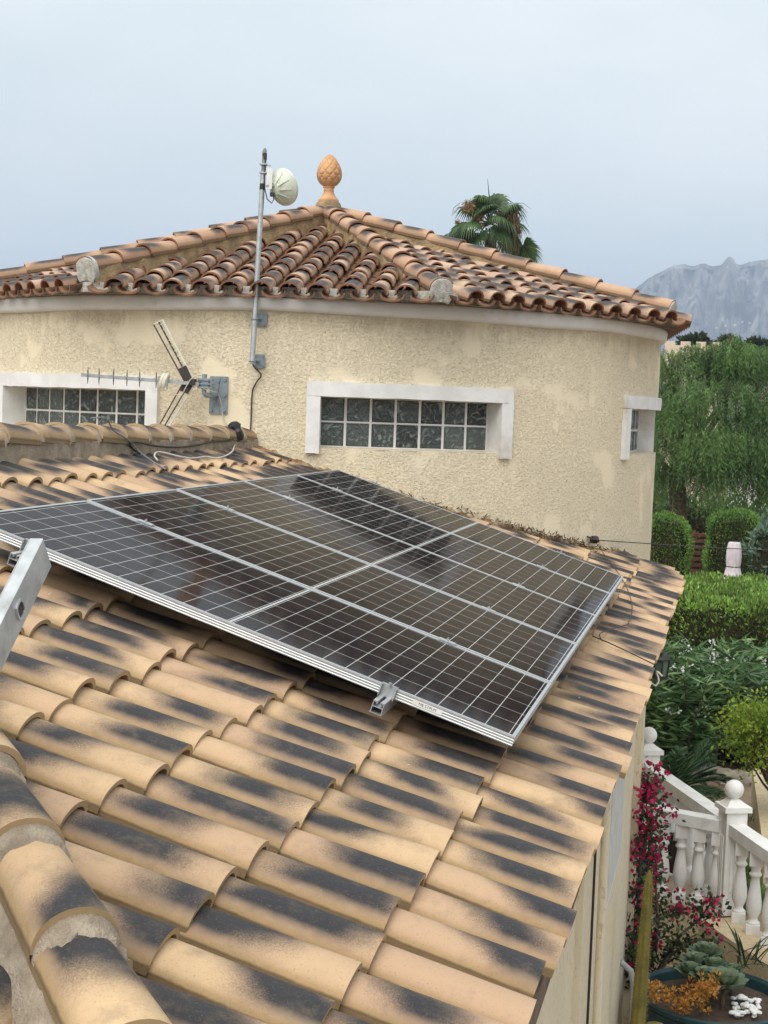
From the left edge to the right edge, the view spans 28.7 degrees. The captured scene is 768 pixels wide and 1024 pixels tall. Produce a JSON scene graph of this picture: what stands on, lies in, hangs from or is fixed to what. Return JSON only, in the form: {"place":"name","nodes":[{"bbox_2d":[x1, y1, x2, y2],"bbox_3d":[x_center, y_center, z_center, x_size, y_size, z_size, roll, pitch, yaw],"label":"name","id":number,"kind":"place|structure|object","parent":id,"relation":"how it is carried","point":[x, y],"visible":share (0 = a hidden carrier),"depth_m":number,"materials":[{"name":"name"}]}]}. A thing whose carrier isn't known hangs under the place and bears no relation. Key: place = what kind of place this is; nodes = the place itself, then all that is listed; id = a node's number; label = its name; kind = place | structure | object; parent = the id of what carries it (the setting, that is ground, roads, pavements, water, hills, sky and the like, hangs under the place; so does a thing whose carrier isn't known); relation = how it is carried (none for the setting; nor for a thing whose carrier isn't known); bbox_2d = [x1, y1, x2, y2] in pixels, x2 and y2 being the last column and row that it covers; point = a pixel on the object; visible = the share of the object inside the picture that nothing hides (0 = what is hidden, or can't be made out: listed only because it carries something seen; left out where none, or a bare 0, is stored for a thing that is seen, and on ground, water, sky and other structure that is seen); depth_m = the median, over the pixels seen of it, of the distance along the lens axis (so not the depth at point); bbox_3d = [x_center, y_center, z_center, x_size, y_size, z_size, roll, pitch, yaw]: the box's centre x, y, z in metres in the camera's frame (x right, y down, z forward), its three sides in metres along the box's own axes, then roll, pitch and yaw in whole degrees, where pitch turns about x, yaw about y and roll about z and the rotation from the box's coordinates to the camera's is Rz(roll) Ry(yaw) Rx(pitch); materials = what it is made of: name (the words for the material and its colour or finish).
{"place":"outdoors","nodes":[
{"label":"outdoors","id":0,"kind":"place"},
{"bbox_2d":[0,0,767,288],"label":"sky","id":1,"kind":"structure","parent":0,"point":[632,135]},
{"bbox_2d":[629,869,654,1023],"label":"column cactus","id":2,"kind":"object","parent":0,"point":[640,996],"depth_m":8.74,"materials":[{"name":"green plant"}]},
{"bbox_2d":[645,1021,662,1023],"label":"barrel cactus","id":3,"kind":"object","parent":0,"point":[653,1022],"visible":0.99,"depth_m":8.90,"materials":[{"name":"green plant"}]},
{"bbox_2d":[652,385,668,521],"bbox_3d":[6.038,-0.996,37.634,2.334,5.864,3.347,-1,5,-42],"label":"pepper tree","id":4,"kind":"object","parent":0,"point":[654,505],"visible":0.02,"depth_m":36.76,"materials":[{"name":"green plant"}]},
{"bbox_2d":[652,861,715,911],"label":"terrace floor","id":5,"kind":"structure","parent":0,"point":[670,885],"depth_m":12.02,"materials":[{"name":"tile"}]},
{"bbox_2d":[668,833,676,873],"bbox_3d":[2.470,2.851,12.491,0.303,0.290,0.303,3,4,13],"label":"wicker basket","id":6,"kind":"object","parent":5,"relation":"on","point":[672,848],"visible":0.23,"depth_m":12.39,"materials":[{"name":"brown wicker"}]},
{"bbox_2d":[659,341,721,505],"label":"house","id":7,"kind":"structure","parent":0,"point":[670,346],"depth_m":62.14,"materials":[{"name":"beige paint"}]},
{"bbox_2d":[635,256,767,416],"bbox_3d":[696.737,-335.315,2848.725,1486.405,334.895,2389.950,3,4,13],"label":"mountain","id":8,"kind":"structure","parent":0,"point":[729,291],"depth_m":2751.36,"materials":[{"name":"stone"}]},
{"bbox_2d":[651,424,766,970],"bbox_3d":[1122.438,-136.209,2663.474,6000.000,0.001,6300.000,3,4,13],"label":"ground","id":9,"kind":"structure","parent":0,"point":[745,797],"depth_m":17.26,"materials":[{"name":"soil"}]},
{"bbox_2d":[0,421,685,1023],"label":"house wing","id":10,"kind":"structure","parent":9,"relation":"on","point":[202,823],"depth_m":4.11,"materials":[{"name":"beige tile"}]},
{"bbox_2d":[0,538,50,671],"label":"ladder","id":11,"kind":"object","parent":10,"relation":"on","point":[24,584],"visible":1,"depth_m":3.13,"materials":[{"name":"metal"}]},
{"bbox_2d":[90,417,165,469],"bbox_3d":[-1.544,-0.405,8.722,0.455,0.297,0.380,0,4,-28],"label":"cable","id":12,"kind":"object","parent":10,"relation":"on","point":[128,440],"visible":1,"depth_m":8.72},
{"bbox_2d":[129,438,234,454],"bbox_3d":[-1.248,-0.456,10.128,0.143,0.080,2.551,3,4,10],"label":"cable","id":13,"kind":"object","parent":10,"relation":"on","point":[139,442],"visible":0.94,"depth_m":9.53,"materials":[{"name":"black plastic"}]},
{"bbox_2d":[6,481,379,566],"bbox_3d":[-0.674,0.004,7.803,0.080,0.144,5.427,21,8,11],"label":"mounting rail","id":14,"kind":"object","parent":10,"relation":"attached to","point":[14,557],"visible":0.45,"depth_m":5.25,"materials":[{"name":"metal"}]},
{"bbox_2d":[154,444,235,460],"bbox_3d":[-1.159,-0.421,10.137,0.216,0.100,2.514,3,4,8],"label":"cable","id":15,"kind":"object","parent":10,"relation":"on","point":[193,457],"visible":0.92,"depth_m":9.47,"materials":[{"name":"white plastic"}]},
{"bbox_2d":[228,421,243,441],"bbox_3d":[-1.075,-0.586,10.902,0.116,0.150,0.103,4,4,29],"label":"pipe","id":16,"kind":"object","parent":10,"relation":"attached to","point":[235,426],"visible":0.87,"depth_m":10.87,"materials":[{"name":"black plastic"}]},
{"bbox_2d":[369,551,563,715],"bbox_3d":[0.579,0.479,7.544,0.080,0.144,5.427,21,8,11],"label":"mounting rail","id":17,"kind":"object","parent":10,"relation":"on","point":[384,702],"visible":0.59,"depth_m":4.99,"materials":[{"name":"metal"}]},
{"bbox_2d":[0,500,550,746],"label":"solar panel","id":18,"kind":"object","parent":17,"relation":"attached to","point":[479,694],"visible":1,"depth_m":5.49,"materials":[{"name":"black glass"}]},
{"bbox_2d":[86,489,576,689],"bbox_3d":[-0.185,0.297,6.646,2.095,0.037,1.039,21,8,11],"label":"solar panel","id":19,"kind":"object","parent":17,"relation":"attached to","point":[506,641],"visible":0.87,"depth_m":6.58,"materials":[{"name":"black glass"}]},
{"bbox_2d":[176,481,596,650],"bbox_3d":[0.050,0.235,7.674,2.095,0.037,1.039,21,8,11],"label":"solar panel","id":20,"kind":"object","parent":17,"relation":"attached to","point":[564,621],"visible":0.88,"depth_m":7.62,"materials":[{"name":"black glass"}]},
{"bbox_2d":[245,474,611,620],"bbox_3d":[0.285,0.175,8.701,2.095,0.037,1.039,21,8,11],"label":"solar panel","id":21,"kind":"object","parent":17,"relation":"attached to","point":[471,554],"visible":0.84,"depth_m":8.67,"materials":[{"name":"black glass"}]},
{"bbox_2d":[296,470,622,597],"bbox_3d":[0.521,0.115,9.729,2.095,0.037,1.039,21,8,11],"label":"solar panel","id":22,"kind":"object","parent":17,"relation":"attached to","point":[489,537],"visible":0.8,"depth_m":9.70,"materials":[{"name":"black glass"}]},
{"bbox_2d":[586,850,596,1023],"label":"wall cable","id":23,"kind":"object","parent":10,"relation":"attached to","point":[591,940],"depth_m":6.53,"materials":[{"name":"black plastic"}]},
{"bbox_2d":[596,543,632,641],"bbox_3d":[1.565,0.480,10.225,0.237,0.215,4.439,3,4,7],"label":"cable","id":24,"kind":"object","parent":10,"relation":"on","point":[629,595],"visible":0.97,"depth_m":9.63,"materials":[{"name":"black plastic"}]},
{"bbox_2d":[606,777,624,908],"bbox_3d":[1.234,1.536,8.010,0.039,0.920,1.120,3,4,13],"label":"window","id":25,"kind":"structure","parent":10,"relation":"in","point":[617,799],"depth_m":7.87,"materials":[{"name":"white paint"}]},
{"bbox_2d":[592,635,655,664],"bbox_3d":[1.283,0.737,8.000,0.378,0.116,0.030,5,5,35],"label":"cable","id":26,"kind":"object","parent":10,"relation":"on","point":[624,650],"visible":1,"depth_m":8.00,"materials":[{"name":"black plastic"}]},
{"bbox_2d":[651,671,662,686],"bbox_3d":[1.347,0.939,7.855,0.068,0.170,0.390,5,5,36],"label":"cable","id":27,"kind":"object","parent":10,"relation":"hanging from","point":[657,673],"visible":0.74,"depth_m":8.00,"materials":[{"name":"white plastic"}]},
{"bbox_2d":[652,651,670,680],"bbox_3d":[1.624,0.878,8.798,0.130,0.218,0.117,0,4,-29],"label":"wall lantern","id":28,"kind":"object","parent":10,"relation":"attached to","point":[662,666],"depth_m":8.77,"materials":[{"name":"black metal"}]},
{"bbox_2d":[0,205,691,560],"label":"round tower","id":29,"kind":"structure","parent":9,"relation":"on","point":[433,368],"depth_m":11.78,"materials":[{"name":"beige paint"}]},
{"bbox_2d":[0,372,159,425],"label":"window","id":30,"kind":"structure","parent":29,"relation":"in","point":[20,393],"depth_m":12.11,"materials":[{"name":"white paint"}]},
{"bbox_2d":[81,319,227,425],"bbox_3d":[-1.720,-1.044,11.265,1.098,0.820,0.200,2,4,-7],"label":"tv aerial","id":31,"kind":"object","parent":29,"relation":"attached to","point":[219,384],"visible":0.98,"depth_m":11.27,"materials":[{"name":"grey metal"}]},
{"bbox_2d":[203,388,227,424],"bbox_3d":[-1.257,-0.766,11.334,0.269,0.332,0.087,-1,5,-38],"label":"cable","id":32,"kind":"object","parent":31,"relation":"attached to","point":[220,401],"visible":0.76,"depth_m":11.37,"materials":[{"name":"white plastic"}]},
{"bbox_2d":[249,148,266,367],"bbox_3d":[-0.929,-1.903,11.213,0.094,1.637,0.167,3,4,13],"label":"antenna mast","id":33,"kind":"object","parent":29,"relation":"attached to","point":[258,360],"visible":1,"depth_m":11.20,"materials":[{"name":"metal"}]},
{"bbox_2d":[250,364,261,429],"bbox_3d":[-1.025,-0.843,11.312,0.164,0.583,0.138,3,4,13],"label":"cable","id":34,"kind":"object","parent":33,"relation":"hanging from","point":[252,395],"visible":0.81,"depth_m":11.35,"materials":[{"name":"black plastic"}]},
{"bbox_2d":[259,157,297,205],"bbox_3d":[-0.774,-2.477,11.261,0.291,0.345,0.214,3,4,13],"label":"dish antenna","id":35,"kind":"object","parent":33,"relation":"attached to","point":[282,184],"visible":1,"depth_m":11.19,"materials":[{"name":"white paint"}]},
{"bbox_2d":[315,154,341,206],"bbox_3d":[-0.530,-3.137,14.424,0.267,0.605,0.267,3,4,13],"label":"roof finial","id":36,"kind":"object","parent":29,"relation":"on","point":[329,174],"visible":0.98,"depth_m":14.34,"materials":[{"name":"ceramic"}]},
{"bbox_2d":[305,381,513,458],"bbox_3d":[0.192,-0.710,11.620,1.663,0.550,0.365,1,4,-15],"label":"window","id":37,"kind":"structure","parent":29,"relation":"in","point":[465,408],"depth_m":11.61,"materials":[{"name":"white paint"}]},
{"bbox_2d":[587,536,598,543],"bbox_3d":[1.694,0.218,12.434,0.189,0.083,0.097,3,4,13],"label":"cable box","id":38,"kind":"object","parent":29,"relation":"attached to","point":[594,539],"visible":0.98,"depth_m":12.39,"materials":[{"name":"black plastic"}]},
{"bbox_2d":[599,540,762,549],"bbox_3d":[3.052,0.325,14.213,0.008,0.342,4.421,5,5,36],"label":"overhead wire","id":39,"kind":"object","parent":38,"relation":"attached to","point":[678,545],"visible":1,"depth_m":13.70,"materials":[{"name":"black plastic"}]},
{"bbox_2d":[620,395,661,459],"bbox_3d":[2.302,-0.777,13.725,0.418,0.550,2.050,3,4,16],"label":"window","id":40,"kind":"structure","parent":29,"relation":"in","point":[638,423],"depth_m":13.57,"materials":[{"name":"white paint"}]},
{"bbox_2d":[443,179,542,262],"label":"fan palm","id":41,"kind":"object","parent":9,"relation":"on","point":[506,231],"visible":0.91,"depth_m":41.77,"materials":[{"name":"green plant"}]},
{"bbox_2d":[650,510,695,575],"bbox_3d":[5.536,1.206,29.523,1.151,2.498,1.200,3,4,13],"label":"clipped shrub","id":42,"kind":"object","parent":9,"relation":"on","point":[677,558],"visible":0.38,"depth_m":29.13,"materials":[{"name":"green plant"}]},
{"bbox_2d":[675,330,712,345],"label":"tree","id":43,"kind":"object","parent":9,"relation":"on","point":[696,336],"visible":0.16,"depth_m":77.45,"materials":[{"name":"green plant"}]},
{"bbox_2d":[653,738,735,826],"bbox_3d":[2.906,2.835,15.580,1.466,0.946,1.505,3,4,13],"label":"cycad","id":44,"kind":"object","parent":9,"relation":"on","point":[682,766],"visible":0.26,"depth_m":15.41,"materials":[{"name":"green plant"}]},
{"bbox_2d":[690,530,708,575],"bbox_3d":[6.479,1.382,31.048,1.060,2.005,0.061,2,4,0],"label":"fence panel","id":45,"kind":"object","parent":9,"relation":"on","point":[694,534],"visible":0.12,"depth_m":30.98,"materials":[{"name":"red wood"}]},
{"bbox_2d":[635,900,767,980],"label":"terrace wall","id":46,"kind":"structure","parent":9,"relation":"on","point":[747,941],"depth_m":11.06,"materials":[{"name":"paint"}]},
{"bbox_2d":[642,727,767,947],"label":"balustrade","id":47,"kind":"object","parent":46,"relation":"on","point":[719,864],"visible":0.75,"depth_m":11.49,"materials":[{"name":"white stone"}]},
{"bbox_2d":[645,631,767,771],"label":"oleander bush","id":48,"kind":"object","parent":9,"relation":"on","point":[688,695],"visible":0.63,"depth_m":18.09,"materials":[{"name":"green plant"}]},
{"bbox_2d":[645,967,767,1023],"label":"planter pot","id":49,"kind":"object","parent":9,"relation":"on","point":[752,988],"visible":0.57,"depth_m":9.63,"materials":[{"name":"ceramic"}]},
{"bbox_2d":[624,756,731,988],"bbox_3d":[1.985,2.542,10.306,0.857,1.670,0.572,1,4,-10],"label":"bougainvillea","id":50,"kind":"object","parent":49,"relation":"in","point":[650,856],"visible":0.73,"depth_m":10.26,"materials":[{"name":"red plant"}]},
{"bbox_2d":[647,969,721,1015],"bbox_3d":[1.864,3.018,9.353,0.490,0.368,0.320,2,4,6],"label":"sedum","id":51,"kind":"object","parent":49,"relation":"in","point":[702,987],"visible":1,"depth_m":9.33,"materials":[{"name":"orange plant"}]},
{"bbox_2d":[674,960,701,999],"bbox_3d":[1.985,3.064,9.704,0.220,0.297,0.220,3,4,13],"label":"succulent","id":52,"kind":"object","parent":49,"relation":"in","point":[682,968],"visible":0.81,"depth_m":9.69,"materials":[{"name":"green plant"}]},
{"bbox_2d":[679,951,708,993],"bbox_3d":[2.045,3.047,9.805,0.235,0.323,0.240,3,4,13],"label":"succulent","id":53,"kind":"object","parent":49,"relation":"in","point":[693,956],"visible":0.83,"depth_m":9.79,"materials":[{"name":"green plant"}]},
{"bbox_2d":[688,965,715,1005],"bbox_3d":[2.056,3.070,9.604,0.218,0.305,0.218,3,4,13],"label":"succulent","id":54,"kind":"object","parent":49,"relation":"in","point":[702,969],"visible":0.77,"depth_m":9.59,"materials":[{"name":"green plant"}]},
{"bbox_2d":[689,941,724,956],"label":"succulent","id":55,"kind":"object","parent":49,"relation":"in","point":[711,949],"visible":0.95,"depth_m":9.88,"materials":[{"name":"green plant"}]},
{"bbox_2d":[702,956,732,996],"bbox_3d":[2.148,3.059,9.756,0.237,0.313,0.235,3,4,13],"label":"succulent","id":56,"kind":"object","parent":49,"relation":"in","point":[713,961],"visible":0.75,"depth_m":9.73,"materials":[{"name":"green plant"}]},
{"bbox_2d":[699,966,748,1010],"bbox_3d":[2.163,3.073,9.553,0.311,0.313,0.313,3,4,13],"label":"succulent","id":57,"kind":"object","parent":49,"relation":"in","point":[731,978],"visible":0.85,"depth_m":9.52,"materials":[{"name":"green plant"}]},
{"bbox_2d":[728,963,745,995],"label":"succulent","id":58,"kind":"object","parent":49,"relation":"in","point":[740,970],"visible":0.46,"depth_m":9.80,"materials":[{"name":"green plant"}]},
{"bbox_2d":[716,919,767,973],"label":"agave","id":59,"kind":"object","parent":49,"relation":"in","point":[740,945],"visible":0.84,"depth_m":10.19,"materials":[{"name":"green plant"}]},
{"bbox_2d":[743,1003,749,1008],"bbox_3d":[2.308,3.147,9.546,0.048,0.027,0.045,3,4,13],"label":"pebble","id":60,"kind":"object","parent":49,"relation":"in","point":[746,1006],"visible":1,"depth_m":9.53,"materials":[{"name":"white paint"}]},
{"bbox_2d":[691,763,721,779],"bbox_3d":[3.938,3.124,17.989,0.435,0.176,0.445,5,5,33],"label":"rock","id":61,"kind":"object","parent":9,"relation":"on","point":[717,767],"visible":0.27,"depth_m":17.89,"materials":[{"name":"beige stone"}]},
{"bbox_2d":[652,492,767,568],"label":"background hedge","id":62,"kind":"object","parent":9,"relation":"on","point":[698,525],"visible":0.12,"depth_m":38.05,"materials":[{"name":"green plant"}]},
{"bbox_2d":[653,332,767,523],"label":"pepper tree","id":63,"kind":"object","parent":9,"relation":"on","point":[722,452],"visible":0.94,"depth_m":33.14,"materials":[{"name":"green plant"}]},
{"bbox_2d":[666,570,767,659],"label":"long hedge","id":64,"kind":"object","parent":9,"relation":"on","point":[714,607],"visible":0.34,"depth_m":21.40,"materials":[{"name":"green plant"}]},
{"bbox_2d":[713,332,736,491],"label":"tree","id":65,"kind":"object","parent":9,"relation":"on","point":[724,336],"visible":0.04,"depth_m":89.56,"materials":[{"name":"green plant"}]},
{"bbox_2d":[710,768,751,787],"bbox_3d":[4.075,3.139,17.729,0.509,0.192,0.503,-1,5,-36],"label":"rock","id":66,"kind":"object","parent":9,"relation":"on","point":[746,781],"visible":0.58,"depth_m":17.61,"materials":[{"name":"beige stone"}]},
{"bbox_2d":[723,542,741,578],"bbox_3d":[6.410,1.578,27.633,0.391,2.071,0.391,3,4,13],"label":"garden parasol","id":67,"kind":"object","parent":9,"relation":"on","point":[733,559],"visible":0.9,"depth_m":27.48,"materials":[{"name":"fabric"}]},
{"bbox_2d":[701,507,767,578],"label":"clipped shrub","id":68,"kind":"object","parent":9,"relation":"on","point":[723,531],"visible":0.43,"depth_m":30.18,"materials":[{"name":"green plant"}]},
{"bbox_2d":[704,684,767,790],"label":"lime bush","id":69,"kind":"object","parent":9,"relation":"on","point":[747,724],"visible":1,"depth_m":14.37,"materials":[{"name":"green plant"}]},
{"bbox_2d":[745,857,750,882],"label":"agapanthus","id":70,"kind":"object","parent":9,"relation":"on","point":[747,870],"visible":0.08,"depth_m":13.96,"materials":[{"name":"green plant"}]},
{"bbox_2d":[747,809,754,824],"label":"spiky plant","id":71,"kind":"object","parent":9,"relation":"on","point":[751,817],"visible":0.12,"depth_m":15.64,"materials":[{"name":"green plant"}]},
{"bbox_2d":[738,336,767,352],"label":"tree","id":72,"kind":"object","parent":9,"relation":"on","point":[758,341],"visible":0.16,"depth_m":83.42,"materials":[{"name":"green plant"}]},
{"bbox_2d":[740,507,767,586],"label":"blue green shrub","id":73,"kind":"object","parent":9,"relation":"on","point":[758,559],"visible":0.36,"depth_m":28.75,"materials":[{"name":"green plant"}]},
{"bbox_2d":[744,875,765,912],"bbox_3d":[3.309,3.361,13.229,0.945,0.341,0.679,1,4,-20],"label":"agapanthus","id":74,"kind":"object","parent":9,"relation":"on","point":[762,886],"visible":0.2,"depth_m":13.22,"materials":[{"name":"green plant"}]},
{"bbox_2d":[750,769,767,893],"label":"planter wall","id":75,"kind":"structure","parent":9,"relation":"on","point":[759,798],"depth_m":15.20,"materials":[{"name":"paint"}]},
{"bbox_2d":[727,382,765,507],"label":"white house","id":76,"kind":"structure","parent":0,"point":[740,466],"depth_m":55.32,"materials":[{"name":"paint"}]}
]}

